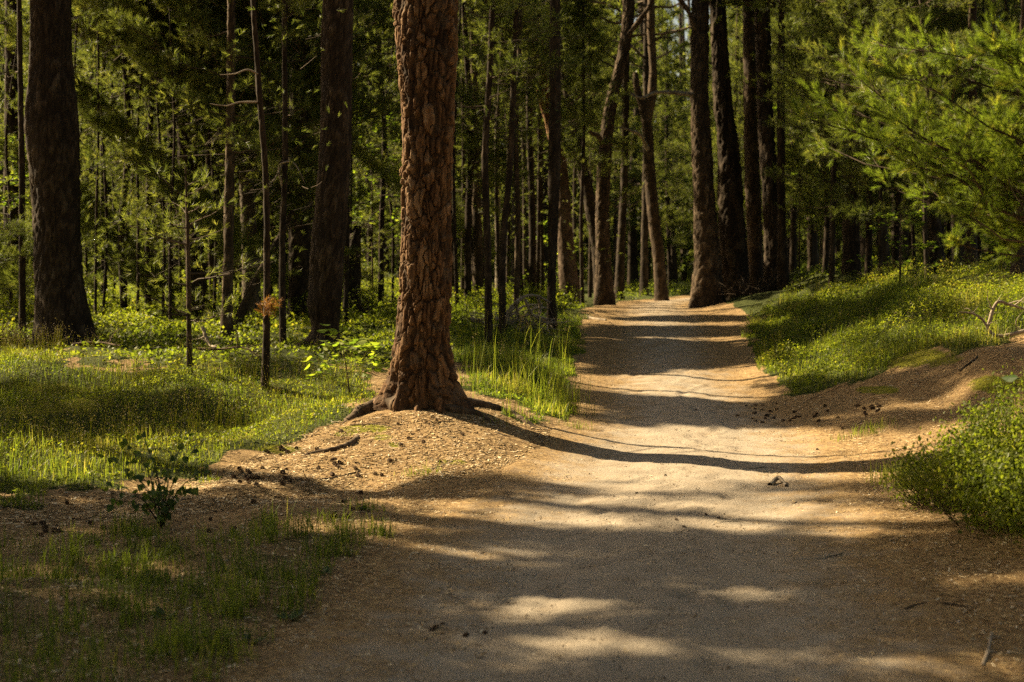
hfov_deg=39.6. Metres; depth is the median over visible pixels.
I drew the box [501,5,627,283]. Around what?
pine tree
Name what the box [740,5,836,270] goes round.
pine tree
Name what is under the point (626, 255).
pine tree
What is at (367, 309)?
shrub
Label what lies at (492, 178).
pine tree
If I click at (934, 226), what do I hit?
pine tree
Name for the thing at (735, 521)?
fallen stick
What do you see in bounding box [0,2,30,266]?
pine tree
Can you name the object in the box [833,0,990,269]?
pine tree
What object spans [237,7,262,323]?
pine tree
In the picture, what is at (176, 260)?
pine tree
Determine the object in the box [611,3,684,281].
pine tree
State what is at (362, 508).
broadleaf weed
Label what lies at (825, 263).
pine tree
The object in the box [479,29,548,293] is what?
pine tree
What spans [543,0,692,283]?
pine tree
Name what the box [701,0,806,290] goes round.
pine tree
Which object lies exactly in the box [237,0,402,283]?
pine tree
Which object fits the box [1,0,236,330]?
pine tree
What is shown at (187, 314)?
pine tree
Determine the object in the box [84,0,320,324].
pine tree
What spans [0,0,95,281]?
pine tree
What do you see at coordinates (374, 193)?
leafy sapling
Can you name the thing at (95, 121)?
pine tree
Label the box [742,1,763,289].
pine tree
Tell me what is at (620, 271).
pine tree
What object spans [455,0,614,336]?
pine tree
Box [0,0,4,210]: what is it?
pine tree
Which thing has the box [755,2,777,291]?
pine tree
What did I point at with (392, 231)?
pine tree
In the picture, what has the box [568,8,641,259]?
pine tree
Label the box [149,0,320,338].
pine tree
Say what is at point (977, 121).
pine tree
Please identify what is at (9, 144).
pine tree
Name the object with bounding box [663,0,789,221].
pine tree
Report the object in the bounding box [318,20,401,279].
pine tree
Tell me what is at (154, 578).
grass
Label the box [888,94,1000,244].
pine tree
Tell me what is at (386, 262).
pine tree
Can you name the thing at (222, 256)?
pine tree
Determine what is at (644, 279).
pine tree
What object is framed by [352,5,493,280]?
pine tree
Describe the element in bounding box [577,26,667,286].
pine tree
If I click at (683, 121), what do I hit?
pine tree
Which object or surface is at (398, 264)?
pine tree
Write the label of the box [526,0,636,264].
pine tree
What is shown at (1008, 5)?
pine tree
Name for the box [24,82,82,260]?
pine tree
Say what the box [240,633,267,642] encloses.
broadleaf weed
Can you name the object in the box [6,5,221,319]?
pine tree
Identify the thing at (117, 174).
pine tree
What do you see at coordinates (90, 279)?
pine tree
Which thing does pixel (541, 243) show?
pine tree
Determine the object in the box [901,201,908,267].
pine tree
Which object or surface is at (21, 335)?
shrub
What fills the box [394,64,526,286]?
pine tree
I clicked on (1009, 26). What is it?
pine tree
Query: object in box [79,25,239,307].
pine tree
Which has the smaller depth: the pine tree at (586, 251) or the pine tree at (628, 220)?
the pine tree at (628, 220)
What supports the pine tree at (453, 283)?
on the ground at (972, 380)
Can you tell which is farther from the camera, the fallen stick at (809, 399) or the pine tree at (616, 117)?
the pine tree at (616, 117)
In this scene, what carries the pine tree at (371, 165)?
on the ground at (972, 380)
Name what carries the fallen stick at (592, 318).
on the path
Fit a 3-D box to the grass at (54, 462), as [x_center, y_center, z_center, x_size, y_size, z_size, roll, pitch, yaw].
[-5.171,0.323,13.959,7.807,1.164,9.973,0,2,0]
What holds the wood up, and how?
on the ground at (972, 380)
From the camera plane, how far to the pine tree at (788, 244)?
55.27 m
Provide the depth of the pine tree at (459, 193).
53.02 m
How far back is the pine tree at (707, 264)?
29.68 m
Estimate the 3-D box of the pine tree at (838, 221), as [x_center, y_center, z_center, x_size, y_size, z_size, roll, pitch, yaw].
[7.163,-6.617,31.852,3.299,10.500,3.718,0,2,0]
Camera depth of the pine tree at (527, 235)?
59.65 m
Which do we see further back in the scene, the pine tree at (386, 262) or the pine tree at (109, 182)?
the pine tree at (109, 182)
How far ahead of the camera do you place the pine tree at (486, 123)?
19.37 m
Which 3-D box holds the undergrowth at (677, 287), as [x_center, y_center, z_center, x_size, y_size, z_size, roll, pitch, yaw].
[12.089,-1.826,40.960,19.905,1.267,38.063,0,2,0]
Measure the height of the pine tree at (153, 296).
8.423 m
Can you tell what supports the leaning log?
on the ground at (972, 380)
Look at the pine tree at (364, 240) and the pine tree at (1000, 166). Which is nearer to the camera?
the pine tree at (1000, 166)
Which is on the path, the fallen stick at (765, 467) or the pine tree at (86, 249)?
the fallen stick at (765, 467)
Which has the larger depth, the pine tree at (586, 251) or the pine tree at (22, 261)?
the pine tree at (586, 251)
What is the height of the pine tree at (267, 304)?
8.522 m
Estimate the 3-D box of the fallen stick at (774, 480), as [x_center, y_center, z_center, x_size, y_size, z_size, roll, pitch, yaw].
[1.924,1.029,10.371,0.133,0.074,0.198,0,2,0]
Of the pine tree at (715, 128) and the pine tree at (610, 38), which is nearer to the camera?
the pine tree at (610, 38)
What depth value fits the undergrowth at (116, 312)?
21.19 m
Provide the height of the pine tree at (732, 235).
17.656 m
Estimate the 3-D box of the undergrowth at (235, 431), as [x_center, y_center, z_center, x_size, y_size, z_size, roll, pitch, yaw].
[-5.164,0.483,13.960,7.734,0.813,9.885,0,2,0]
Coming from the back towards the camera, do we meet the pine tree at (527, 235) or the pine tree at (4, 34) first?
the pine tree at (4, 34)
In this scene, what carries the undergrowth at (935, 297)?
on the ground at (972, 380)
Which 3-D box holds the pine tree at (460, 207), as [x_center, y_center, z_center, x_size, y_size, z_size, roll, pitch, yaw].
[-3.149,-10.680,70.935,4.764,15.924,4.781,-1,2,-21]
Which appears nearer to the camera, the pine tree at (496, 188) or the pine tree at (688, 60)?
the pine tree at (496, 188)
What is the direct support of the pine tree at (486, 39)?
on the ground at (972, 380)
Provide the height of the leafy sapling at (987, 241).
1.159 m
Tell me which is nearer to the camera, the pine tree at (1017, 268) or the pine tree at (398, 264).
the pine tree at (1017, 268)
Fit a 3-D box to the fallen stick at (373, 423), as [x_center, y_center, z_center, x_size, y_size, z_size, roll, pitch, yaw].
[-1.135,0.715,11.959,0.541,0.038,0.072,2,3,34]
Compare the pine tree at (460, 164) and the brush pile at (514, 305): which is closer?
the brush pile at (514, 305)
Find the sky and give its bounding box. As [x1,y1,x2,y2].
[74,0,996,257]
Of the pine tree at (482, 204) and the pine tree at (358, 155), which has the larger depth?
the pine tree at (482, 204)
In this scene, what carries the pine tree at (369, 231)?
on the ground at (972, 380)
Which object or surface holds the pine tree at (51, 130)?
on the ground at (972, 380)
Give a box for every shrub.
[0,308,49,347]
[342,287,391,313]
[872,429,984,510]
[879,371,1023,536]
[933,358,1023,485]
[975,447,1023,547]
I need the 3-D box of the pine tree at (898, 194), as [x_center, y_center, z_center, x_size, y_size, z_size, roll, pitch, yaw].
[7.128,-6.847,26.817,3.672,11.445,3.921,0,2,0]
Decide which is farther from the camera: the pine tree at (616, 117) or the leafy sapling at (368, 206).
the pine tree at (616, 117)
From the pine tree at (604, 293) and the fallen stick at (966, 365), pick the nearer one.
the fallen stick at (966, 365)
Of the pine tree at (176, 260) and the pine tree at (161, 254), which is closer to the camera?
the pine tree at (176, 260)
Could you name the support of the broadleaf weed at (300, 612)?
on the ground at (972, 380)
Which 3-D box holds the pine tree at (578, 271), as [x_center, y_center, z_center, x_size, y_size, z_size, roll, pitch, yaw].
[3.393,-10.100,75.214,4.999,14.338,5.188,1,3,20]
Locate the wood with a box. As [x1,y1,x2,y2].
[2,0,1002,282]
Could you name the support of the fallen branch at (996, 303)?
on the ground at (972, 380)
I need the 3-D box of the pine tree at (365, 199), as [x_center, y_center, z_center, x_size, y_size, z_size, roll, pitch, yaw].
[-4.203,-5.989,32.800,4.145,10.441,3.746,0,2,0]
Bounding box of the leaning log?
[233,210,294,327]
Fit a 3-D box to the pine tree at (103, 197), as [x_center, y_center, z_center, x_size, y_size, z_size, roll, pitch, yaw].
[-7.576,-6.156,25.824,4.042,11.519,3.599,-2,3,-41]
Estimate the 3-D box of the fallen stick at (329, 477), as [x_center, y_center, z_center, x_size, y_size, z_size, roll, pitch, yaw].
[-1.372,0.984,10.620,0.580,0.098,0.041,-2,3,-41]
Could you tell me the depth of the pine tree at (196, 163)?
27.10 m
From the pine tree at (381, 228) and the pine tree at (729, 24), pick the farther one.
the pine tree at (729, 24)
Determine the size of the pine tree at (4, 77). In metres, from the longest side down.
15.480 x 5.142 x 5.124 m
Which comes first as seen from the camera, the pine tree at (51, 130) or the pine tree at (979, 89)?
the pine tree at (51, 130)
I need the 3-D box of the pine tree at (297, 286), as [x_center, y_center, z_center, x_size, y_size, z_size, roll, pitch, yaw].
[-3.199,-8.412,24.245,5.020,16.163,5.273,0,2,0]
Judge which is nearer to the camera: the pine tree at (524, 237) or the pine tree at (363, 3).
the pine tree at (363, 3)
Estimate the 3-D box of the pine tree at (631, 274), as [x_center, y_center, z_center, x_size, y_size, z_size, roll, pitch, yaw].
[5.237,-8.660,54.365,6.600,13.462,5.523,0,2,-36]
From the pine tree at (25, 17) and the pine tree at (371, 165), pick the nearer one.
the pine tree at (371, 165)
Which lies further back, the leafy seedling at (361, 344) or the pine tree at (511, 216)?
the pine tree at (511, 216)
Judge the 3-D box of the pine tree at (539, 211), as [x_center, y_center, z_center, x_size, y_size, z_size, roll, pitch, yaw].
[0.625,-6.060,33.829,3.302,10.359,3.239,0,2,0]
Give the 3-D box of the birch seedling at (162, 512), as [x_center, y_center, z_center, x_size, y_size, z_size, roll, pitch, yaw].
[-2.207,0.863,8.673,0.743,0.606,0.516,1,3,24]
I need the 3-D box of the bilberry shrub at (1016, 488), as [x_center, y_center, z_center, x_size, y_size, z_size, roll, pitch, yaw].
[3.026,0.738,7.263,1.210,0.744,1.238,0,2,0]
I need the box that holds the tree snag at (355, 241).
[343,226,361,312]
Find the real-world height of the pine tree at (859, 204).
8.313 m
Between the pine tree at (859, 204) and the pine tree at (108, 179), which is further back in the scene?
the pine tree at (108, 179)
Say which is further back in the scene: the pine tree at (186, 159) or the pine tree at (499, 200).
the pine tree at (499, 200)
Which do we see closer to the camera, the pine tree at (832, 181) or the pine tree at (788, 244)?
the pine tree at (832, 181)
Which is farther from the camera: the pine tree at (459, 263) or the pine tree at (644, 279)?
the pine tree at (459, 263)
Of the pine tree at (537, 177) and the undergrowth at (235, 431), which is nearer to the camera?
the undergrowth at (235, 431)
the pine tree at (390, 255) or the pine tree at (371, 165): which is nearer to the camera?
the pine tree at (371, 165)
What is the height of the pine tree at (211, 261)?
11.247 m
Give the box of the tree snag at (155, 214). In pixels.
[152,195,161,309]
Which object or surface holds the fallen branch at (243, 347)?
on the ground at (972, 380)
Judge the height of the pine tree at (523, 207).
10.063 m
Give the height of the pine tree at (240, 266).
8.905 m
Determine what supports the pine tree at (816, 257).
on the ground at (972, 380)
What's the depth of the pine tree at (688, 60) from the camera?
59.98 m
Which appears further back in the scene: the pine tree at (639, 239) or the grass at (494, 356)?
the pine tree at (639, 239)
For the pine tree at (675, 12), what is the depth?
72.14 m
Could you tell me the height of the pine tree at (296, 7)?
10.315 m
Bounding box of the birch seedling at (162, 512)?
[92,431,209,525]
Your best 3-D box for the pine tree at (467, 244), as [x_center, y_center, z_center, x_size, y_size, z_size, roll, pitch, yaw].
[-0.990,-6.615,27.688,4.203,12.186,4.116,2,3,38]
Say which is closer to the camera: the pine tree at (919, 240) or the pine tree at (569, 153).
the pine tree at (569, 153)
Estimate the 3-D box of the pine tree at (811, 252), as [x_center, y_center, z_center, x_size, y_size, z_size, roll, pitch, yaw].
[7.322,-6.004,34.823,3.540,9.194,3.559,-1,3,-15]
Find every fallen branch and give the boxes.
[72,327,127,345]
[192,326,227,347]
[192,329,283,358]
[959,306,1023,336]
[987,289,1023,326]
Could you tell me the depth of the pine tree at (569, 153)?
30.47 m
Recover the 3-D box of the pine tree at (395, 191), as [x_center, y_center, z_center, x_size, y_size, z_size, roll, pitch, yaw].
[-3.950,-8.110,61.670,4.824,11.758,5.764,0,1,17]
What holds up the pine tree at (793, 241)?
on the ground at (972, 380)
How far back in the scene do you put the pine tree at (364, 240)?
49.19 m
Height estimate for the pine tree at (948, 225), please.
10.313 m
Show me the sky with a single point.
(686, 20)
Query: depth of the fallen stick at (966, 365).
13.13 m
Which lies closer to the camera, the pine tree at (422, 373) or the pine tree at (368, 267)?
the pine tree at (422, 373)
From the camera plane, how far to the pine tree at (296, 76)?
21.50 m
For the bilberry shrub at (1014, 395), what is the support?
on the ground at (972, 380)
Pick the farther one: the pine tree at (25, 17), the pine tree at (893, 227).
the pine tree at (25, 17)
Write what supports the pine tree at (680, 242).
on the ground at (972, 380)
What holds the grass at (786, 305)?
on the ground at (972, 380)
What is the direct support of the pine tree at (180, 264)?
on the ground at (972, 380)
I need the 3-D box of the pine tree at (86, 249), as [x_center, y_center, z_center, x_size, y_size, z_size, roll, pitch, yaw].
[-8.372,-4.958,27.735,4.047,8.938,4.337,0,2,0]
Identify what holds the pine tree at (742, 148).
on the ground at (972, 380)
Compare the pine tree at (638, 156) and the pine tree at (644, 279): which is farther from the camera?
the pine tree at (638, 156)
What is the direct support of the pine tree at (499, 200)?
on the ground at (972, 380)
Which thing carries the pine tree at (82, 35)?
on the ground at (972, 380)
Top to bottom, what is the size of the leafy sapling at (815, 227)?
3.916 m
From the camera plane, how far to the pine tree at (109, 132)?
23.36 m
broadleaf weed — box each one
[149,606,175,617]
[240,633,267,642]
[275,608,302,619]
[314,565,332,574]
[356,505,372,510]
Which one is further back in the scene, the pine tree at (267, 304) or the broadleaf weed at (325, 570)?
the pine tree at (267, 304)
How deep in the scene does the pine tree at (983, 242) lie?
49.11 m
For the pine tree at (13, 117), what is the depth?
25.75 m
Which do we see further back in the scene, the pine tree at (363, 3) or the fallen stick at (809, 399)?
the pine tree at (363, 3)
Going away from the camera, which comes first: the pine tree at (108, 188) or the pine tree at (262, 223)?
the pine tree at (262, 223)
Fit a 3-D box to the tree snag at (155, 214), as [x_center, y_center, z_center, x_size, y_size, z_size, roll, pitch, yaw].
[-7.029,-1.714,27.959,0.380,2.313,0.244,0,2,0]
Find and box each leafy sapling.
[0,130,31,254]
[352,99,402,301]
[352,154,400,267]
[507,220,586,287]
[743,79,841,269]
[785,140,875,270]
[846,202,946,287]
[968,204,1011,259]
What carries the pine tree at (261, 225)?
on the ground at (972, 380)
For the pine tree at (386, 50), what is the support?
on the ground at (972, 380)
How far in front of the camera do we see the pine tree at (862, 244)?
46.87 m
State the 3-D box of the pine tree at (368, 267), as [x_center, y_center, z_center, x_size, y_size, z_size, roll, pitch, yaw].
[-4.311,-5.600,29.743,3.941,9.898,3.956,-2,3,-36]
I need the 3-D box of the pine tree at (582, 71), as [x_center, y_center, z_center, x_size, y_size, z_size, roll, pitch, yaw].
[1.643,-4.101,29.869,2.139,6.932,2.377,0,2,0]
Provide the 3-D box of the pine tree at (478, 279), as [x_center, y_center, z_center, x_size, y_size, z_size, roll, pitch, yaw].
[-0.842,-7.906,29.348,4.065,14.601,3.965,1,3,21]
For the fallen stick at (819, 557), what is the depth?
7.64 m
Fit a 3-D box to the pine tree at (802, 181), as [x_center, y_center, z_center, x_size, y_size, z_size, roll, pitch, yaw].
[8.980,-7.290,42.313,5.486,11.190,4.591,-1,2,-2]
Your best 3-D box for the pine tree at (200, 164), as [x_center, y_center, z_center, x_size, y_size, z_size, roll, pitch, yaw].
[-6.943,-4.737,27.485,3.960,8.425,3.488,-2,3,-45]
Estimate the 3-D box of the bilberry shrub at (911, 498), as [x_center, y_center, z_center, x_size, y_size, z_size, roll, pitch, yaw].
[2.741,0.808,9.029,0.907,0.569,0.907,0,2,0]
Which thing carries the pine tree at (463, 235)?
on the ground at (972, 380)
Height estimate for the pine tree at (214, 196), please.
7.873 m
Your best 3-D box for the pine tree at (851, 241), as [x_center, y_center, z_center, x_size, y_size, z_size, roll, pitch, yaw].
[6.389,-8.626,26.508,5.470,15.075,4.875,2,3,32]
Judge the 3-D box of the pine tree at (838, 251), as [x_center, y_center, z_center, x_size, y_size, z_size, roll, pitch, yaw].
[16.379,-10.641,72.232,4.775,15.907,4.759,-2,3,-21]
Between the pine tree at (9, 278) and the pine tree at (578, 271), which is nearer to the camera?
the pine tree at (9, 278)
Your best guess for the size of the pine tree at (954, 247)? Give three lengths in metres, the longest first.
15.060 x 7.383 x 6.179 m
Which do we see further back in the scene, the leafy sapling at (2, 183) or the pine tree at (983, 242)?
the pine tree at (983, 242)
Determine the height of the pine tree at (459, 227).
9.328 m
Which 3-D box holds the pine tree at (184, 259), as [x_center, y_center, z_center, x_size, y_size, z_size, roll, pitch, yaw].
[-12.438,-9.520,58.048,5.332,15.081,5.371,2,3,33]
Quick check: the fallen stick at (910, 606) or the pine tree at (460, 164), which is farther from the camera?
the pine tree at (460, 164)
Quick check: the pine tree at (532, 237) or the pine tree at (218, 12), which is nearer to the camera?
the pine tree at (218, 12)
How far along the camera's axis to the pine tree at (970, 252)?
23.82 m
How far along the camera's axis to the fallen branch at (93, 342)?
17.48 m
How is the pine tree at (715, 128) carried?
on the ground at (972, 380)
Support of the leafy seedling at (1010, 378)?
on the ground at (972, 380)
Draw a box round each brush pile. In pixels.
[464,294,624,336]
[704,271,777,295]
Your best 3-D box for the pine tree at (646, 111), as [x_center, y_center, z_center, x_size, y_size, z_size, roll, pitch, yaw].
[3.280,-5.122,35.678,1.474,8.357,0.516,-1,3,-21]
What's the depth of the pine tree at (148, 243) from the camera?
24.86 m
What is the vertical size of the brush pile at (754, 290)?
0.619 m
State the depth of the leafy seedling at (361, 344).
13.96 m
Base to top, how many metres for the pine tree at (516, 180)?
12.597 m
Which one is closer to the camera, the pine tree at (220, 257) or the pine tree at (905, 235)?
the pine tree at (220, 257)
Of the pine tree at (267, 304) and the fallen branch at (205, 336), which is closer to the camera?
the pine tree at (267, 304)
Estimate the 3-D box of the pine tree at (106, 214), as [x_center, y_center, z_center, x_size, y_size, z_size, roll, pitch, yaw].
[-6.818,-4.007,23.871,3.965,7.588,3.770,0,2,0]
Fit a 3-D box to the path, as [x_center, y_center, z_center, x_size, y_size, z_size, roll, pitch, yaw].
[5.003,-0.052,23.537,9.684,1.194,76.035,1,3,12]
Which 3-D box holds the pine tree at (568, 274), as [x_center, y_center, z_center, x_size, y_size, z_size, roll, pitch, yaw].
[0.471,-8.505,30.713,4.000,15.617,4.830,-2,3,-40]
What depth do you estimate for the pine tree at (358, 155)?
25.59 m
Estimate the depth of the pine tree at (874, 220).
62.93 m
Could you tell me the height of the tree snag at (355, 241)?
1.707 m
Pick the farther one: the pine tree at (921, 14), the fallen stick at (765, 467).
the pine tree at (921, 14)
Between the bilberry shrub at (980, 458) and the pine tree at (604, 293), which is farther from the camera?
the pine tree at (604, 293)
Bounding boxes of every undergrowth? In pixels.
[0,269,587,370]
[0,342,377,508]
[616,250,1010,299]
[740,252,1023,388]
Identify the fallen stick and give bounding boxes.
[295,469,359,480]
[350,423,398,429]
[587,316,606,320]
[720,520,751,523]
[750,466,782,469]
[766,387,838,420]
[767,476,786,485]
[792,552,844,559]
[904,602,968,608]
[959,355,977,370]
[981,632,1000,665]
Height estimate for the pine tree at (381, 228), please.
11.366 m
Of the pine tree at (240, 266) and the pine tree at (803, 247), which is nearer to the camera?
the pine tree at (240, 266)
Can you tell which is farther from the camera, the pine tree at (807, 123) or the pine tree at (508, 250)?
the pine tree at (508, 250)
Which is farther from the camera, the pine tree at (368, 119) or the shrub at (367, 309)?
the pine tree at (368, 119)
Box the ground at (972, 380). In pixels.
[0,268,1023,681]
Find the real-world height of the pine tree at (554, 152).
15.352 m
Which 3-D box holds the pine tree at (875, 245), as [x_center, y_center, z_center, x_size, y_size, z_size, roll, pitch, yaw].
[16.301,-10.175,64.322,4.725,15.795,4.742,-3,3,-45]
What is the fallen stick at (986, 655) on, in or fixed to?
on the path
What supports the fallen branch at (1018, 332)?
on the ground at (972, 380)
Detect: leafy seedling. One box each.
[301,324,389,394]
[1001,375,1019,421]
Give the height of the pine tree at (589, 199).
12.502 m
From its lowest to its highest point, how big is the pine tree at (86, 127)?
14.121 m
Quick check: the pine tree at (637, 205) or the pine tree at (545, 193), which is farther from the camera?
the pine tree at (637, 205)
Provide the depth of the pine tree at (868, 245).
27.89 m
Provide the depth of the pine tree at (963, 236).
53.60 m
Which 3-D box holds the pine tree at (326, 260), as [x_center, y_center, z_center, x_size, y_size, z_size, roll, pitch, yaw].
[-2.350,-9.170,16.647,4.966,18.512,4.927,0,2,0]
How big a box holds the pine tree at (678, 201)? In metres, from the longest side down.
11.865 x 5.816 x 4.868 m
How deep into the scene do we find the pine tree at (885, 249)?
41.13 m
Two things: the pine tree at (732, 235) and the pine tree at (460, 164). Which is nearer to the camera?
the pine tree at (732, 235)
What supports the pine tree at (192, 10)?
on the ground at (972, 380)
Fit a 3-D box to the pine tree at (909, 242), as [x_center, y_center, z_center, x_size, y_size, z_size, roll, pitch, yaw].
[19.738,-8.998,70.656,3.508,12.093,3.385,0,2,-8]
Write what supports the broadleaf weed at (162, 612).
on the ground at (972, 380)
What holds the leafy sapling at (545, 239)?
on the ground at (972, 380)
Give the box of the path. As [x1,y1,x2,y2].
[214,295,1002,681]
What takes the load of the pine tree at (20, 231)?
on the ground at (972, 380)
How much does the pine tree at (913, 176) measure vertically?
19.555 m
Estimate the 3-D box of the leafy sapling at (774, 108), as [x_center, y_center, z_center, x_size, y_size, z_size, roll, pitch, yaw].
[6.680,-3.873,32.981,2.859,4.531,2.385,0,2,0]
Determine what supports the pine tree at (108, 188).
on the ground at (972, 380)
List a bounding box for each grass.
[0,319,376,509]
[0,410,938,681]
[452,285,597,422]
[741,253,1023,394]
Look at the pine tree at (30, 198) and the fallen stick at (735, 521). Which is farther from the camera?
the pine tree at (30, 198)
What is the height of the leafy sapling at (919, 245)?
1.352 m
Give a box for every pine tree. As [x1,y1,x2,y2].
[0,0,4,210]
[0,0,18,309]
[0,0,25,98]
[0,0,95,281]
[0,0,129,315]
[0,0,134,337]
[0,0,141,264]
[0,1,31,240]
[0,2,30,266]
[0,2,116,262]
[0,6,175,312]
[0,7,206,307]
[0,38,173,300]
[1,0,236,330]
[1,1,117,216]
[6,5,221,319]
[9,0,240,325]
[11,2,220,314]
[22,0,33,277]
[24,0,96,347]
[24,37,98,216]
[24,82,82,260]
[25,23,239,308]
[33,41,223,304]
[72,6,223,314]
[72,36,143,283]
[75,3,282,318]
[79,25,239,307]
[79,27,259,297]
[80,0,295,331]
[80,37,239,304]
[82,46,144,284]
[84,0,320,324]
[86,39,137,223]
[89,31,193,232]
[89,59,261,298]
[103,2,317,318]
[115,156,273,374]
[120,10,182,279]
[133,28,279,311]
[139,0,400,284]
[139,14,350,306]
[139,40,279,294]
[139,98,184,274]
[143,207,222,280]
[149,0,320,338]
[165,39,289,276]
[166,26,276,296]
[167,0,394,343]
[173,0,346,389]
[177,21,209,316]
[179,10,382,316]
[192,10,390,296]
[196,4,402,299]
[216,14,401,301]
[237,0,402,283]
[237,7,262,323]
[264,0,401,324]
[279,3,400,286]
[286,11,312,316]
[291,0,353,347]
[300,0,542,456]
[313,10,378,253]
[316,5,466,285]
[317,4,401,283]
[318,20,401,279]
[352,0,493,306]
[352,5,463,300]
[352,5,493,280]
[353,7,399,177]
[355,0,547,309]
[359,22,544,293]
[360,0,573,310]
[360,17,466,161]
[373,55,494,198]
[373,106,461,209]
[375,80,400,262]
[376,0,512,304]
[379,36,399,281]
[388,8,540,292]
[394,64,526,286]
[396,1,596,304]
[454,0,568,344]
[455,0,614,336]
[455,0,622,310]
[455,61,526,280]
[456,10,522,292]
[456,11,537,284]
[456,35,547,287]
[456,42,547,243]
[456,111,467,257]
[456,155,494,274]
[458,130,578,286]
[459,6,597,215]
[460,0,611,306]
[461,0,591,303]
[465,64,537,266]
[467,26,500,292]
[470,0,545,307]
[479,1,614,299]
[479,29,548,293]
[482,0,601,294]
[492,3,615,288]
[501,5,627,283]
[501,34,544,289]
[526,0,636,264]
[526,0,660,297]
[531,1,579,305]
[541,0,640,303]
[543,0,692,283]
[546,0,560,337]
[548,1,595,289]
[556,166,612,282]
[564,4,639,288]
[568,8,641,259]
[571,14,642,268]
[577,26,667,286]
[585,91,662,283]
[586,0,710,299]
[587,0,653,305]
[587,0,716,287]
[601,0,709,294]
[606,0,691,282]
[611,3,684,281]
[617,21,693,289]
[620,0,669,300]
[631,0,725,307]
[632,0,689,281]
[658,58,734,221]
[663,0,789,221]
[672,9,775,162]
[686,60,789,231]
[688,1,863,272]
[692,5,798,267]
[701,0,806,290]
[709,0,749,300]
[711,13,801,255]
[723,0,935,274]
[727,8,873,270]
[735,0,878,270]
[736,19,859,267]
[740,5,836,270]
[741,14,790,263]
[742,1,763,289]
[752,0,935,290]
[755,0,888,240]
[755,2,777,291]
[768,0,941,275]
[771,0,906,222]
[777,0,988,275]
[777,42,842,264]
[788,0,1023,264]
[801,211,842,269]
[804,0,981,270]
[826,2,963,267]
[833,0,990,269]
[840,2,861,275]
[840,161,902,239]
[843,0,1003,275]
[859,59,904,271]
[871,0,1019,267]
[871,0,1020,270]
[872,160,910,266]
[873,5,907,265]
[875,2,1017,263]
[880,3,1017,266]
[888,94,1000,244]
[888,190,923,266]
[901,0,1020,269]
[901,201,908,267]
[908,177,947,256]
[909,0,1019,267]
[914,0,947,275]
[918,7,1020,200]
[961,1,1020,265]
[961,219,965,265]
[966,0,977,272]
[1009,0,1023,292]
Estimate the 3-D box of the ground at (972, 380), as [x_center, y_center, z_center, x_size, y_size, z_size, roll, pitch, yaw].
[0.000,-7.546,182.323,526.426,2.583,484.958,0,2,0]
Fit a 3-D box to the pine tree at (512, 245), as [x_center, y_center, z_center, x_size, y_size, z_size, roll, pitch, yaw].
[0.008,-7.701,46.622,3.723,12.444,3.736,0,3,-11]

